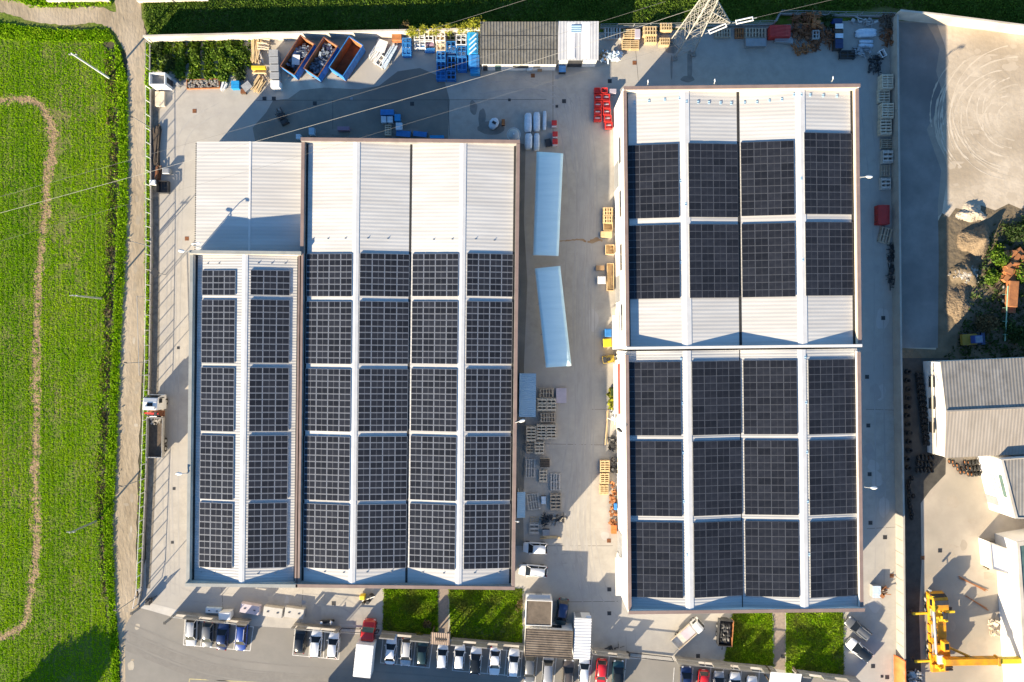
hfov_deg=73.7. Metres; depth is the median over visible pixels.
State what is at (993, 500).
door
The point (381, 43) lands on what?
board stack
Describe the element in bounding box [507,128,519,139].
round tank
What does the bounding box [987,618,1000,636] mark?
debris heap
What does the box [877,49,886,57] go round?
white tub
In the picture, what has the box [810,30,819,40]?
steel stillage
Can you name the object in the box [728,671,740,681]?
parked car
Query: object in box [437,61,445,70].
steel stillage
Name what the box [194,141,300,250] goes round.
storage shed
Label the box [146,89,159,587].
gravel strip
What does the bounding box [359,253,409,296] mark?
solar array
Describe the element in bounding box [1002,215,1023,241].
bush
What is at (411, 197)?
factory hall
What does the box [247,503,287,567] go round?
solar array
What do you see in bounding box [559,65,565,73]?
dark box
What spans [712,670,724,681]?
parked car
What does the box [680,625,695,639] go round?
steel plate
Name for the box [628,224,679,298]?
solar array
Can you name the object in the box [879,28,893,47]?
scrap heap
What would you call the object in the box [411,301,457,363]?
solar array
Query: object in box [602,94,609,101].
red crate
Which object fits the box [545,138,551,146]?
dark planks
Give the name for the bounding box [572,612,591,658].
site cabin
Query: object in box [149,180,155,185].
white meter box
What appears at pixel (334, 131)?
damp stain
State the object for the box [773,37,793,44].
covered container
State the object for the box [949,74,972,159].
tyre track
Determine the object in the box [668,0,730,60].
lattice pylon
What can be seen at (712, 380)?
solar array
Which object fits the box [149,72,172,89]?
transformer booth
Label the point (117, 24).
dirt road
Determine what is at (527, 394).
lean to
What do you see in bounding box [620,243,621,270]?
window
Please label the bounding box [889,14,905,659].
dividing wall
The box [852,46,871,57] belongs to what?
scrap heap
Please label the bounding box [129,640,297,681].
tyre mark
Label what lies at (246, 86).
tilted crate
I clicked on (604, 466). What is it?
pallet
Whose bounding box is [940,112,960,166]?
tyre track
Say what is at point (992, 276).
bush
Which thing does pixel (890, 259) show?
scrap heap
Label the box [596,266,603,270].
brown box
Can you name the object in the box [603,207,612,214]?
pallet
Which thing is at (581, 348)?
tyre mark
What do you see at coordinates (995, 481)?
window
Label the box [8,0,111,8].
bank grass
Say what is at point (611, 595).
tyre mark
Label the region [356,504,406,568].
solar array
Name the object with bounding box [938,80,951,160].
tyre track
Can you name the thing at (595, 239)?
rust stain
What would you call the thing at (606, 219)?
pallet
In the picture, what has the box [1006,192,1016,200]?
pothole
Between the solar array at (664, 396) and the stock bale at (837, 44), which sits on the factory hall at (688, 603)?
the solar array at (664, 396)
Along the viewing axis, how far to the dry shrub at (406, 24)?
106.36 m
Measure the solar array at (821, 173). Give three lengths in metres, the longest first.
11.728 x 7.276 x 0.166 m
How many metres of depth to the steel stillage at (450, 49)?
107.71 m
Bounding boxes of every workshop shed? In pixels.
[480,22,557,70]
[558,21,598,66]
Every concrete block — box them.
[205,607,221,612]
[240,601,261,614]
[263,604,284,617]
[284,605,305,618]
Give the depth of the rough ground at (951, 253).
107.99 m
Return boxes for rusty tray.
[186,78,219,89]
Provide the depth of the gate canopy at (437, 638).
105.30 m
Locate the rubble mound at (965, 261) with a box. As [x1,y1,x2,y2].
[948,255,978,287]
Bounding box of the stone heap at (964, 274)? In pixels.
[947,265,978,283]
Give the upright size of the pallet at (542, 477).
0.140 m
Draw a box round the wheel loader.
[959,332,984,345]
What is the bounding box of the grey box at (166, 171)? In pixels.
[162,168,171,174]
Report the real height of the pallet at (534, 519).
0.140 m
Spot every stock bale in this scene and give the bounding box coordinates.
[832,24,842,31]
[832,29,842,33]
[832,39,842,51]
[833,33,842,38]
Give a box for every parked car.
[184,619,199,645]
[200,621,215,647]
[216,622,230,650]
[233,624,249,650]
[293,629,307,653]
[309,629,323,657]
[326,631,340,658]
[384,636,397,664]
[399,637,412,665]
[416,642,428,665]
[436,645,448,668]
[453,643,465,668]
[469,645,482,674]
[488,645,500,674]
[507,647,520,677]
[518,563,547,577]
[522,656,535,681]
[523,541,547,554]
[541,657,554,681]
[554,597,568,624]
[562,658,575,681]
[578,659,590,681]
[594,658,607,681]
[611,659,625,681]
[680,665,692,681]
[697,669,709,681]
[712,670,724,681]
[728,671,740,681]
[745,675,757,681]
[844,616,872,641]
[845,637,873,662]
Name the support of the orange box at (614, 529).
on the concrete yard at (725, 60)
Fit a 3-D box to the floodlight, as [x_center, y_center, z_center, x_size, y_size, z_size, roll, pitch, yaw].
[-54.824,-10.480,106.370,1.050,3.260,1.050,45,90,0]
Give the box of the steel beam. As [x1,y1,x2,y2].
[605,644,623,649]
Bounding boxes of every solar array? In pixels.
[199,502,232,568]
[200,367,234,431]
[200,435,233,499]
[201,300,235,362]
[202,270,235,294]
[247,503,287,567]
[248,435,287,499]
[249,368,288,430]
[250,270,289,294]
[250,299,289,362]
[303,503,349,569]
[304,436,349,500]
[305,301,351,363]
[305,369,350,431]
[306,254,352,295]
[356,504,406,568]
[357,436,406,500]
[358,369,407,430]
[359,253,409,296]
[359,301,408,363]
[409,503,455,569]
[410,436,456,500]
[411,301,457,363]
[411,369,456,431]
[412,254,458,295]
[463,504,509,568]
[464,436,510,500]
[465,369,511,430]
[466,301,512,363]
[467,253,512,296]
[627,144,678,218]
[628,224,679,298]
[629,362,680,435]
[630,441,681,516]
[631,522,682,597]
[688,143,737,216]
[689,224,738,297]
[691,361,740,434]
[692,440,741,515]
[693,521,742,597]
[740,140,794,215]
[741,223,795,296]
[743,360,797,433]
[744,440,798,514]
[745,521,799,596]
[804,132,852,213]
[805,222,853,295]
[808,359,855,433]
[809,439,856,514]
[809,520,857,597]
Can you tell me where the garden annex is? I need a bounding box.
[978,538,1008,573]
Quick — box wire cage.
[907,669,922,681]
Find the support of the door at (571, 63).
in the workshop shed at (585, 55)
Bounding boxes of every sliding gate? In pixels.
[339,628,379,633]
[595,652,673,661]
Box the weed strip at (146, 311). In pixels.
[137,42,151,587]
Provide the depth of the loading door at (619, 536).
105.88 m
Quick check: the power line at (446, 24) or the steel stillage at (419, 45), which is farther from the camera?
the steel stillage at (419, 45)
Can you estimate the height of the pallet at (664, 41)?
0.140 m
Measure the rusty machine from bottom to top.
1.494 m
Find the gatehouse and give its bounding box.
[525,593,552,625]
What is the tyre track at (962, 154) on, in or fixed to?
on the dirt lot at (964, 43)
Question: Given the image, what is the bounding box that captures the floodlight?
[150,268,165,276]
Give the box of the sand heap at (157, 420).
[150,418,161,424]
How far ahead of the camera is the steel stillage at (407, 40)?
106.48 m
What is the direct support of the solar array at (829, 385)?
on the factory hall at (688, 603)
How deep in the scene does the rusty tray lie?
107.77 m
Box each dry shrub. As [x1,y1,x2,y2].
[399,20,409,28]
[422,619,431,628]
[515,598,522,611]
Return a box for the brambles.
[944,219,1023,359]
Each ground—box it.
[0,26,259,681]
[902,204,1023,359]
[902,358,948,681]
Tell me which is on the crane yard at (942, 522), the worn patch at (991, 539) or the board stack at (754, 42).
the worn patch at (991, 539)
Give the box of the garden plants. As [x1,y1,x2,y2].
[147,39,251,83]
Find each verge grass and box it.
[0,22,114,44]
[101,39,129,681]
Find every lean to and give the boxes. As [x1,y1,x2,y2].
[517,489,524,517]
[519,373,535,416]
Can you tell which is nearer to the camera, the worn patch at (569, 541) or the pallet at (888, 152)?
the pallet at (888, 152)
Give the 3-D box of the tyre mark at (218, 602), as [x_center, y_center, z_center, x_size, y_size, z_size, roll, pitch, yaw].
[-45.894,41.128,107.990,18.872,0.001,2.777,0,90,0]
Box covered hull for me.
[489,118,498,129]
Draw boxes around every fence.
[132,85,152,608]
[145,40,151,70]
[600,20,775,28]
[773,10,895,24]
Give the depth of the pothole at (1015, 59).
107.99 m
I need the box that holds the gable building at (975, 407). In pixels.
[923,357,1023,457]
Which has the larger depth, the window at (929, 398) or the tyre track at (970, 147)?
the tyre track at (970, 147)
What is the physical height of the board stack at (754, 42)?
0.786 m
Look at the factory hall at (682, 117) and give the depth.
98.60 m
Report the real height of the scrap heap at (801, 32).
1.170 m
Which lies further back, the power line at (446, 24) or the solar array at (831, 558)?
the solar array at (831, 558)
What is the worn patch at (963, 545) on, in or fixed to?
on the crane yard at (942, 522)
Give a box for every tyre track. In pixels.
[929,57,957,126]
[934,63,965,166]
[935,55,974,150]
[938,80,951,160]
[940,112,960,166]
[941,60,964,124]
[947,56,1017,148]
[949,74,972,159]
[949,89,1003,179]
[952,45,1007,169]
[953,58,1013,158]
[953,69,1006,141]
[958,105,1011,176]
[959,104,977,150]
[960,112,1001,166]
[966,78,1008,156]
[976,80,995,139]
[982,77,1009,118]
[982,96,1007,147]
[983,86,1011,148]
[984,91,1005,132]
[987,84,1017,140]
[996,103,1007,126]
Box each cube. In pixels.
[269,50,280,59]
[269,57,280,65]
[269,64,281,74]
[270,72,281,82]
[270,80,281,90]
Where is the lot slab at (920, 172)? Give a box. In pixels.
[899,22,941,347]
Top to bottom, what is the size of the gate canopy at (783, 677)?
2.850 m
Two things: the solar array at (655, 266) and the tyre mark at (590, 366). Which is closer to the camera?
the solar array at (655, 266)
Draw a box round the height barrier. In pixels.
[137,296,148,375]
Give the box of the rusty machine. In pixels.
[1000,247,1023,312]
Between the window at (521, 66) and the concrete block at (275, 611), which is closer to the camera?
the window at (521, 66)
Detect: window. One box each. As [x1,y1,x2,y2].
[513,65,527,67]
[549,625,561,627]
[619,135,620,164]
[619,190,621,216]
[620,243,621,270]
[621,304,622,330]
[928,376,934,386]
[928,397,934,408]
[928,421,934,432]
[989,472,1003,496]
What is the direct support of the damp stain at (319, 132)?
on the yard asphalt
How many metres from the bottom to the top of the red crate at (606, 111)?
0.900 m
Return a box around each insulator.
[705,23,729,33]
[733,16,756,24]
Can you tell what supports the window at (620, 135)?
in the factory hall at (682, 117)
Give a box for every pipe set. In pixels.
[607,410,616,424]
[878,586,890,597]
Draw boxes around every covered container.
[467,32,478,56]
[468,55,479,70]
[470,68,479,75]
[767,25,790,39]
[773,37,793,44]
[874,205,889,224]
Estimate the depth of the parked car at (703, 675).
106.85 m
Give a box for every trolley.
[396,130,410,136]
[413,131,427,136]
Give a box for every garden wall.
[46,0,110,2]
[136,0,208,2]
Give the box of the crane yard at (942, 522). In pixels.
[919,457,1023,681]
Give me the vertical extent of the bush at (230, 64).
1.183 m
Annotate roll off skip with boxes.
[280,35,316,79]
[304,37,339,81]
[329,36,365,81]
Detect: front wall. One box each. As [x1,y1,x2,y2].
[170,611,251,625]
[291,622,339,632]
[379,630,430,642]
[451,637,522,651]
[591,647,629,658]
[674,656,776,673]
[792,669,860,681]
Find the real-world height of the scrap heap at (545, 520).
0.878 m
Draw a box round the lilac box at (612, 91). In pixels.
[609,89,615,94]
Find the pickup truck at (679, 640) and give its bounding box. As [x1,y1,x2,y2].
[671,617,704,649]
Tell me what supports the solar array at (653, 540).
on the factory hall at (688, 603)
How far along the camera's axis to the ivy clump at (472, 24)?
104.69 m
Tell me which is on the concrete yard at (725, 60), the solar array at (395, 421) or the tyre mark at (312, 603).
the tyre mark at (312, 603)
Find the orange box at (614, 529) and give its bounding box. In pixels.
[611,524,616,533]
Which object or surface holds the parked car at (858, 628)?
on the concrete yard at (725, 60)
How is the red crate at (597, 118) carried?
on the concrete yard at (725, 60)
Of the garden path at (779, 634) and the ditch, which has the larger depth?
the ditch
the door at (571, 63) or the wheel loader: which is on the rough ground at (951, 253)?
the wheel loader
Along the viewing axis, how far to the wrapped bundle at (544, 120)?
107.43 m
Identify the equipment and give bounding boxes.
[360,593,374,604]
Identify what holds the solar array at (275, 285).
on the factory hall at (243, 264)
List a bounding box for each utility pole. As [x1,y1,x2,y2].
[68,520,96,532]
[69,53,109,78]
[70,295,101,298]
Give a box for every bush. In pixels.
[150,42,163,57]
[160,54,176,73]
[176,42,186,65]
[187,45,199,66]
[208,45,225,62]
[215,72,227,81]
[222,56,237,72]
[224,39,238,54]
[233,67,246,80]
[236,47,248,63]
[974,312,1001,332]
[984,267,1001,284]
[989,243,1011,268]
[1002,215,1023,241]
[1002,319,1023,347]
[1013,260,1023,283]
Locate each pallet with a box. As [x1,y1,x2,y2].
[385,124,390,135]
[525,459,535,477]
[526,426,535,441]
[526,442,533,453]
[526,493,540,510]
[529,523,538,534]
[530,517,538,521]
[535,442,543,453]
[537,425,545,439]
[538,398,546,409]
[539,389,553,397]
[539,470,546,482]
[540,413,555,421]
[547,398,555,410]
[547,425,555,439]
[550,474,560,489]
[550,494,560,510]
[600,460,609,471]
[600,473,608,483]
[600,485,607,494]
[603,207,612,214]
[603,216,612,222]
[604,28,620,38]
[622,40,638,49]
[622,41,637,49]
[623,30,633,36]
[624,29,634,37]
[643,26,656,34]
[645,35,656,42]
[659,38,669,44]
[660,23,671,29]
[714,29,728,37]
[715,28,730,37]
[735,28,743,37]
[745,28,766,37]
[745,29,763,38]
[877,228,890,243]
[878,90,888,102]
[878,90,889,102]
[878,120,888,135]
[878,226,892,243]
[880,75,891,89]
[880,119,891,134]
[880,165,889,176]
[880,166,888,176]
[881,104,891,118]
[881,139,891,147]
[881,178,890,188]
[882,74,893,88]
[882,103,893,117]
[883,150,892,162]
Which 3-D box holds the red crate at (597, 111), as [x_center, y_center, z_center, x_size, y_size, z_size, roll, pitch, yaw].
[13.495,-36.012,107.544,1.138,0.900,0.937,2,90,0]
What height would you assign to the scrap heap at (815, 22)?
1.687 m
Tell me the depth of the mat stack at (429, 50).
107.65 m
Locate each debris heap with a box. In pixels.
[599,49,606,60]
[600,50,619,63]
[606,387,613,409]
[608,435,616,452]
[608,481,616,525]
[610,457,617,473]
[614,50,622,59]
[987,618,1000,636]
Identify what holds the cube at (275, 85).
on the concrete yard at (725, 60)
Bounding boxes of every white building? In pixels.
[976,454,1023,518]
[995,528,1023,681]
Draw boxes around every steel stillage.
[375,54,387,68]
[402,38,411,45]
[402,43,411,51]
[402,49,411,57]
[414,34,424,41]
[414,41,425,50]
[424,33,433,42]
[435,32,445,43]
[436,41,445,53]
[436,71,445,81]
[437,51,445,60]
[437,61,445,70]
[446,32,455,43]
[446,41,455,54]
[446,70,455,81]
[447,56,455,69]
[456,34,466,48]
[457,46,466,59]
[457,57,466,73]
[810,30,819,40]
[838,50,854,59]
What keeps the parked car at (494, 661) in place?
on the asphalt road at (273, 645)
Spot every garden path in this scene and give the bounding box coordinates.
[438,589,448,632]
[773,613,784,669]
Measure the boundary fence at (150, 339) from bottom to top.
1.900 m
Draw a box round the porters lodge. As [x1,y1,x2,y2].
[524,622,572,658]
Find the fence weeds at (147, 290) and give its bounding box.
[136,44,152,586]
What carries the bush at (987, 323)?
on the rough ground at (951, 253)
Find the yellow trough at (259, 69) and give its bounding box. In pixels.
[251,66,266,73]
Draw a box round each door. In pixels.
[167,77,172,86]
[495,65,500,70]
[567,60,582,66]
[614,160,618,191]
[615,275,619,302]
[617,527,621,560]
[985,494,998,505]
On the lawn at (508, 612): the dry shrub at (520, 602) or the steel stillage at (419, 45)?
the dry shrub at (520, 602)
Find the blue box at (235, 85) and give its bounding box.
[231,81,240,89]
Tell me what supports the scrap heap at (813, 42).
on the concrete yard at (725, 60)
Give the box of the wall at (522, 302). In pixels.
[515,143,526,545]
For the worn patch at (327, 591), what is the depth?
107.99 m
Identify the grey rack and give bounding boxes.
[156,181,169,193]
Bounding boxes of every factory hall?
[185,250,301,587]
[296,137,519,589]
[612,315,864,613]
[613,84,861,349]
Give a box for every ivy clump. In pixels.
[404,26,418,38]
[418,23,431,36]
[429,24,444,35]
[444,22,459,37]
[457,20,469,34]
[462,15,486,32]
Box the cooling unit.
[870,584,880,597]
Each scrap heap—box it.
[286,43,310,71]
[309,42,335,74]
[539,513,551,526]
[719,621,731,643]
[787,12,815,29]
[790,40,812,55]
[791,26,810,42]
[803,8,821,29]
[803,22,824,37]
[808,38,820,51]
[818,24,834,49]
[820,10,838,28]
[848,14,877,27]
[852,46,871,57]
[867,53,885,75]
[879,10,895,32]
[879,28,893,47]
[885,244,901,290]
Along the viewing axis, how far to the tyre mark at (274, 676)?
107.99 m
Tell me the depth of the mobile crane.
105.71 m
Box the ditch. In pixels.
[98,50,117,596]
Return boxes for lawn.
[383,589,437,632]
[449,588,521,641]
[724,613,772,665]
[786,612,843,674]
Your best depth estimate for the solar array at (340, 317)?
100.99 m
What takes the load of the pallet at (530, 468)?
on the pallet
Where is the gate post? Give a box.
[130,607,139,614]
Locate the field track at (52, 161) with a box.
[0,92,59,642]
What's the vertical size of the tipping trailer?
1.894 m
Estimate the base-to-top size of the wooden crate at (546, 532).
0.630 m
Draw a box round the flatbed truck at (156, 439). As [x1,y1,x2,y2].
[143,394,167,457]
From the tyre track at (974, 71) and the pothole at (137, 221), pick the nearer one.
the tyre track at (974, 71)
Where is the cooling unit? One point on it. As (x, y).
(875, 590)
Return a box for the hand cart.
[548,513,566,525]
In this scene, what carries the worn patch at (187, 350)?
on the concrete yard at (725, 60)
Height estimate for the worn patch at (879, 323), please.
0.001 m
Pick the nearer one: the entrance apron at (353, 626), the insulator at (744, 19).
the insulator at (744, 19)
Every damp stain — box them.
[316,129,326,135]
[329,129,349,134]
[392,128,422,134]
[470,100,476,114]
[477,121,503,134]
[478,109,485,124]
[665,43,677,52]
[670,55,672,79]
[681,76,693,81]
[687,50,691,75]
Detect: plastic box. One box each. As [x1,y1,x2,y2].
[296,134,301,139]
[309,128,315,135]
[337,126,349,131]
[380,109,393,116]
[381,116,386,123]
[387,116,392,123]
[394,114,400,121]
[396,123,402,129]
[430,135,443,138]
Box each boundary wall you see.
[143,28,479,42]
[891,9,1023,34]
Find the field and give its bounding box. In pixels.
[0,39,117,681]
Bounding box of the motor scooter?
[320,619,333,624]
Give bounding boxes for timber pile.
[153,124,161,166]
[155,165,161,183]
[172,79,181,87]
[220,81,227,90]
[250,39,260,63]
[250,74,265,93]
[257,38,269,49]
[258,49,263,63]
[369,45,382,63]
[380,44,396,69]
[540,536,559,538]
[605,410,608,444]
[958,576,987,590]
[966,596,987,609]
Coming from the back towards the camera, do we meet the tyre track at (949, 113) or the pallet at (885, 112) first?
the tyre track at (949, 113)
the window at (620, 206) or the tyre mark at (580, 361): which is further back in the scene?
the tyre mark at (580, 361)
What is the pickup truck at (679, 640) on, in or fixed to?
on the concrete yard at (725, 60)
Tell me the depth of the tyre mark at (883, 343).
107.99 m
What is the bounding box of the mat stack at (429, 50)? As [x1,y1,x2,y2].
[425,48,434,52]
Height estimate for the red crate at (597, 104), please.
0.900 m
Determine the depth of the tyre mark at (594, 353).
107.99 m
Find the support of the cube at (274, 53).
on the concrete yard at (725, 60)
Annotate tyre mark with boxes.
[126,633,378,681]
[126,640,268,681]
[126,644,232,681]
[126,646,229,681]
[126,647,220,681]
[126,649,213,681]
[126,650,211,681]
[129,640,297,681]
[130,623,518,681]
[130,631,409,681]
[130,636,348,681]
[130,638,318,681]
[130,640,292,681]
[134,637,358,681]
[155,583,281,603]
[155,648,320,681]
[162,102,218,596]
[164,592,280,606]
[168,162,174,596]
[171,110,224,596]
[177,162,183,596]
[256,594,363,624]
[262,603,353,624]
[477,79,581,161]
[478,88,572,161]
[510,85,574,170]
[513,76,583,169]
[547,550,593,612]
[554,101,576,597]
[563,103,579,582]
[565,89,581,595]
[565,96,578,584]
[569,98,584,597]
[571,119,585,597]
[573,106,586,597]
[574,87,590,593]
[574,94,589,587]
[575,109,587,597]
[576,113,587,596]
[579,97,593,595]
[580,116,590,597]
[581,122,594,595]
[582,104,595,595]
[584,107,595,591]
[584,530,626,650]
[585,112,597,595]
[589,115,598,590]
[593,528,636,646]
[857,77,876,583]
[866,76,885,592]
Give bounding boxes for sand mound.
[943,283,971,328]
[955,202,985,221]
[957,223,991,260]
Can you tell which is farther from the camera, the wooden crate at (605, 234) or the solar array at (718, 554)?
the wooden crate at (605, 234)
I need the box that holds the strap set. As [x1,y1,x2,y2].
[469,33,476,54]
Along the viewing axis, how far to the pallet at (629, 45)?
107.58 m
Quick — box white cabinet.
[218,609,233,619]
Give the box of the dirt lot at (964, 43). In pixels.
[910,21,1023,349]
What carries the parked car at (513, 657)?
on the asphalt road at (273, 645)
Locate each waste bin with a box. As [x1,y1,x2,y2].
[145,598,151,604]
[603,338,611,346]
[605,329,611,336]
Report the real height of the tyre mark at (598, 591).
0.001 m
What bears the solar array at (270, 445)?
on the factory hall at (243, 264)
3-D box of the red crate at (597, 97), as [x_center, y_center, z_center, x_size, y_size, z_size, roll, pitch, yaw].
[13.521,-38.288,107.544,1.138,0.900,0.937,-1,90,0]
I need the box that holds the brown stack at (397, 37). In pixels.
[392,34,402,42]
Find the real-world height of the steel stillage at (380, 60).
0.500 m
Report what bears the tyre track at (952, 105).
on the dirt lot at (964, 43)
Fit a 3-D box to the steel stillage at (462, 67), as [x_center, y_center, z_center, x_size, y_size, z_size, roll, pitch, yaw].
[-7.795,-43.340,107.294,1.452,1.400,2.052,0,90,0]
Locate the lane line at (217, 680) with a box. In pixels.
[189,679,245,681]
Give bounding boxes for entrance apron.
[140,603,179,615]
[340,624,380,634]
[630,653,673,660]
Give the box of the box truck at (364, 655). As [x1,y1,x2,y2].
[353,618,376,677]
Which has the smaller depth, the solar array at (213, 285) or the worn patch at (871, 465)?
the solar array at (213, 285)
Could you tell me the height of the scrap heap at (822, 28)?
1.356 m
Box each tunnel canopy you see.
[533,152,562,255]
[534,266,570,367]
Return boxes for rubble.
[187,79,218,87]
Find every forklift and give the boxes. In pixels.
[275,107,288,125]
[602,354,616,363]
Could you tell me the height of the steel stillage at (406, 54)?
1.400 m
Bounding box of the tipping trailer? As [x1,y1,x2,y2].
[716,617,733,648]
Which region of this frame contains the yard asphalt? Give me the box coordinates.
[253,68,449,142]
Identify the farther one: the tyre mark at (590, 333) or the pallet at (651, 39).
the tyre mark at (590, 333)
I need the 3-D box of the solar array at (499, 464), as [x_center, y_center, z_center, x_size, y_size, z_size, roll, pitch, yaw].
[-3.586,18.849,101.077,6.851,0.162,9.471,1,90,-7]
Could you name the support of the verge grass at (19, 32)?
on the grass bank
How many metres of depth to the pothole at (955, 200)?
107.99 m
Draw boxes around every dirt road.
[0,0,138,52]
[111,0,153,681]
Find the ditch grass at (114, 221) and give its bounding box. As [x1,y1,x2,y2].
[94,49,120,596]
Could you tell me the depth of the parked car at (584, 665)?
106.72 m
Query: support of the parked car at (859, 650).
on the concrete yard at (725, 60)
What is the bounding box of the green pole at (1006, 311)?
[1002,286,1008,340]
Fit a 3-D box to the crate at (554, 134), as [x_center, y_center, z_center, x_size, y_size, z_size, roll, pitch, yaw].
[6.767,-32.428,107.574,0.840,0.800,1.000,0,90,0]
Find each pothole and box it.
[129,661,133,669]
[135,215,139,224]
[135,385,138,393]
[139,111,142,120]
[141,147,144,156]
[947,163,955,168]
[947,198,961,201]
[973,104,988,113]
[990,165,997,171]
[1002,61,1018,70]
[1004,55,1018,61]
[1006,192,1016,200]
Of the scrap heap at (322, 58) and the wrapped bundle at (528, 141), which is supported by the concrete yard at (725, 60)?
the wrapped bundle at (528, 141)
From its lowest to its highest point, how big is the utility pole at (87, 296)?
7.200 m
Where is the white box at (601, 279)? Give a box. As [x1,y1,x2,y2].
[598,276,605,283]
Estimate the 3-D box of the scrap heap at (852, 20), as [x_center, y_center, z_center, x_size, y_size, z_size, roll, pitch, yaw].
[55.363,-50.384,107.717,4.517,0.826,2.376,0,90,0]
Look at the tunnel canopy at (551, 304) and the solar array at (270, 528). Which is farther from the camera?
the tunnel canopy at (551, 304)
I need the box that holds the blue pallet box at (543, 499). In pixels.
[541,495,545,503]
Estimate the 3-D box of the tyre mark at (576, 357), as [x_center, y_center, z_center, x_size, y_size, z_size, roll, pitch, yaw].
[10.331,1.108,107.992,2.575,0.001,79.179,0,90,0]
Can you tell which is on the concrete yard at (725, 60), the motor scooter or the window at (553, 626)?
the motor scooter
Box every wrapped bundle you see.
[524,113,531,132]
[525,133,531,149]
[533,112,539,131]
[534,133,539,150]
[542,111,546,129]
[854,28,876,37]
[858,43,873,46]
[859,40,872,43]
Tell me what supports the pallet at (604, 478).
on the pallet
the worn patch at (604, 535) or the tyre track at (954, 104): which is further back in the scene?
the worn patch at (604, 535)
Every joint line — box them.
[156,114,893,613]
[173,58,890,601]
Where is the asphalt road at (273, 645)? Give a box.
[125,608,846,681]
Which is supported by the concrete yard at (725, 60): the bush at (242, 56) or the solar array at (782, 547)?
the bush at (242, 56)
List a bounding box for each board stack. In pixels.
[375,38,387,52]
[426,42,433,45]
[556,388,566,402]
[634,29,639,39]
[744,38,765,47]
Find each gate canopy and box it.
[431,625,450,644]
[764,665,801,681]
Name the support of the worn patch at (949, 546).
on the crane yard at (942, 522)
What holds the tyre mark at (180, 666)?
on the asphalt road at (273, 645)
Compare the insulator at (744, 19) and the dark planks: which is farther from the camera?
the dark planks
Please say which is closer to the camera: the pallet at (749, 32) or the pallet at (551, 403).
the pallet at (551, 403)
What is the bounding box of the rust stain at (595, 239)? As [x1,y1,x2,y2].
[561,237,602,243]
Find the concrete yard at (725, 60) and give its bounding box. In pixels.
[137,18,896,681]
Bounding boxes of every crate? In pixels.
[241,81,251,93]
[540,458,549,466]
[543,529,549,535]
[551,120,556,127]
[552,131,557,138]
[552,139,557,146]
[594,88,599,93]
[594,94,601,100]
[594,101,601,108]
[594,108,601,114]
[594,115,600,121]
[600,231,611,237]
[601,88,607,93]
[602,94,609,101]
[602,101,609,108]
[603,108,610,115]
[603,223,612,230]
[604,115,610,122]
[604,122,612,129]
[605,245,613,254]
[607,263,613,290]
[830,18,841,23]
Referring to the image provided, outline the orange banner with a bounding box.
[894,655,906,681]
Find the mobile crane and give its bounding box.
[908,589,1021,671]
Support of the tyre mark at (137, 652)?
on the asphalt road at (273, 645)
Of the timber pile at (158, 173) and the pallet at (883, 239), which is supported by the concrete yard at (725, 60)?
the timber pile at (158, 173)
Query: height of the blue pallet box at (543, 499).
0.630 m
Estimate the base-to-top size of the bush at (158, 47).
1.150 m
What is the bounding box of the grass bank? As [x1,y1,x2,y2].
[0,0,123,50]
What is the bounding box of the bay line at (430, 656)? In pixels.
[183,621,759,681]
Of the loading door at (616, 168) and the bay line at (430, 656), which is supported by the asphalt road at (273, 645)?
the bay line at (430, 656)
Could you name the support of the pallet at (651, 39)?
on the pallet
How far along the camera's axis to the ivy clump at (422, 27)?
105.44 m
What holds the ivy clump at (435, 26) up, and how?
on the meadow
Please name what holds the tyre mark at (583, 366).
on the concrete yard at (725, 60)
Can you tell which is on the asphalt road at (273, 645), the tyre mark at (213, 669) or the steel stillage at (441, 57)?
the tyre mark at (213, 669)
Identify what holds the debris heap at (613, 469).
on the concrete yard at (725, 60)
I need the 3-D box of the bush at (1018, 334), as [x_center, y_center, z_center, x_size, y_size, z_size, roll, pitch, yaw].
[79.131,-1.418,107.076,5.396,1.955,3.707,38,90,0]
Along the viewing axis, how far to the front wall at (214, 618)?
106.70 m
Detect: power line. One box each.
[1,8,694,212]
[2,33,704,240]
[4,1,665,195]
[377,1,519,47]
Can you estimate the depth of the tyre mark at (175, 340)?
107.99 m
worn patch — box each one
[160,324,168,336]
[186,345,188,358]
[252,596,268,601]
[284,595,288,606]
[312,604,320,621]
[322,589,331,594]
[563,538,571,550]
[589,309,598,331]
[601,532,608,539]
[864,443,874,461]
[868,460,878,471]
[868,598,881,612]
[870,384,881,401]
[872,470,880,485]
[874,481,884,498]
[876,308,888,328]
[878,384,885,400]
[879,496,888,517]
[922,574,931,578]
[942,544,958,548]
[947,551,955,557]
[950,621,955,631]
[960,540,966,550]
[967,608,979,615]
[967,641,976,651]
[976,593,984,598]
[984,538,994,542]
[984,572,990,576]
[984,573,994,579]
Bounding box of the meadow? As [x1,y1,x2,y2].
[141,0,1023,34]
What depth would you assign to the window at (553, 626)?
106.36 m
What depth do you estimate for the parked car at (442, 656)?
106.71 m

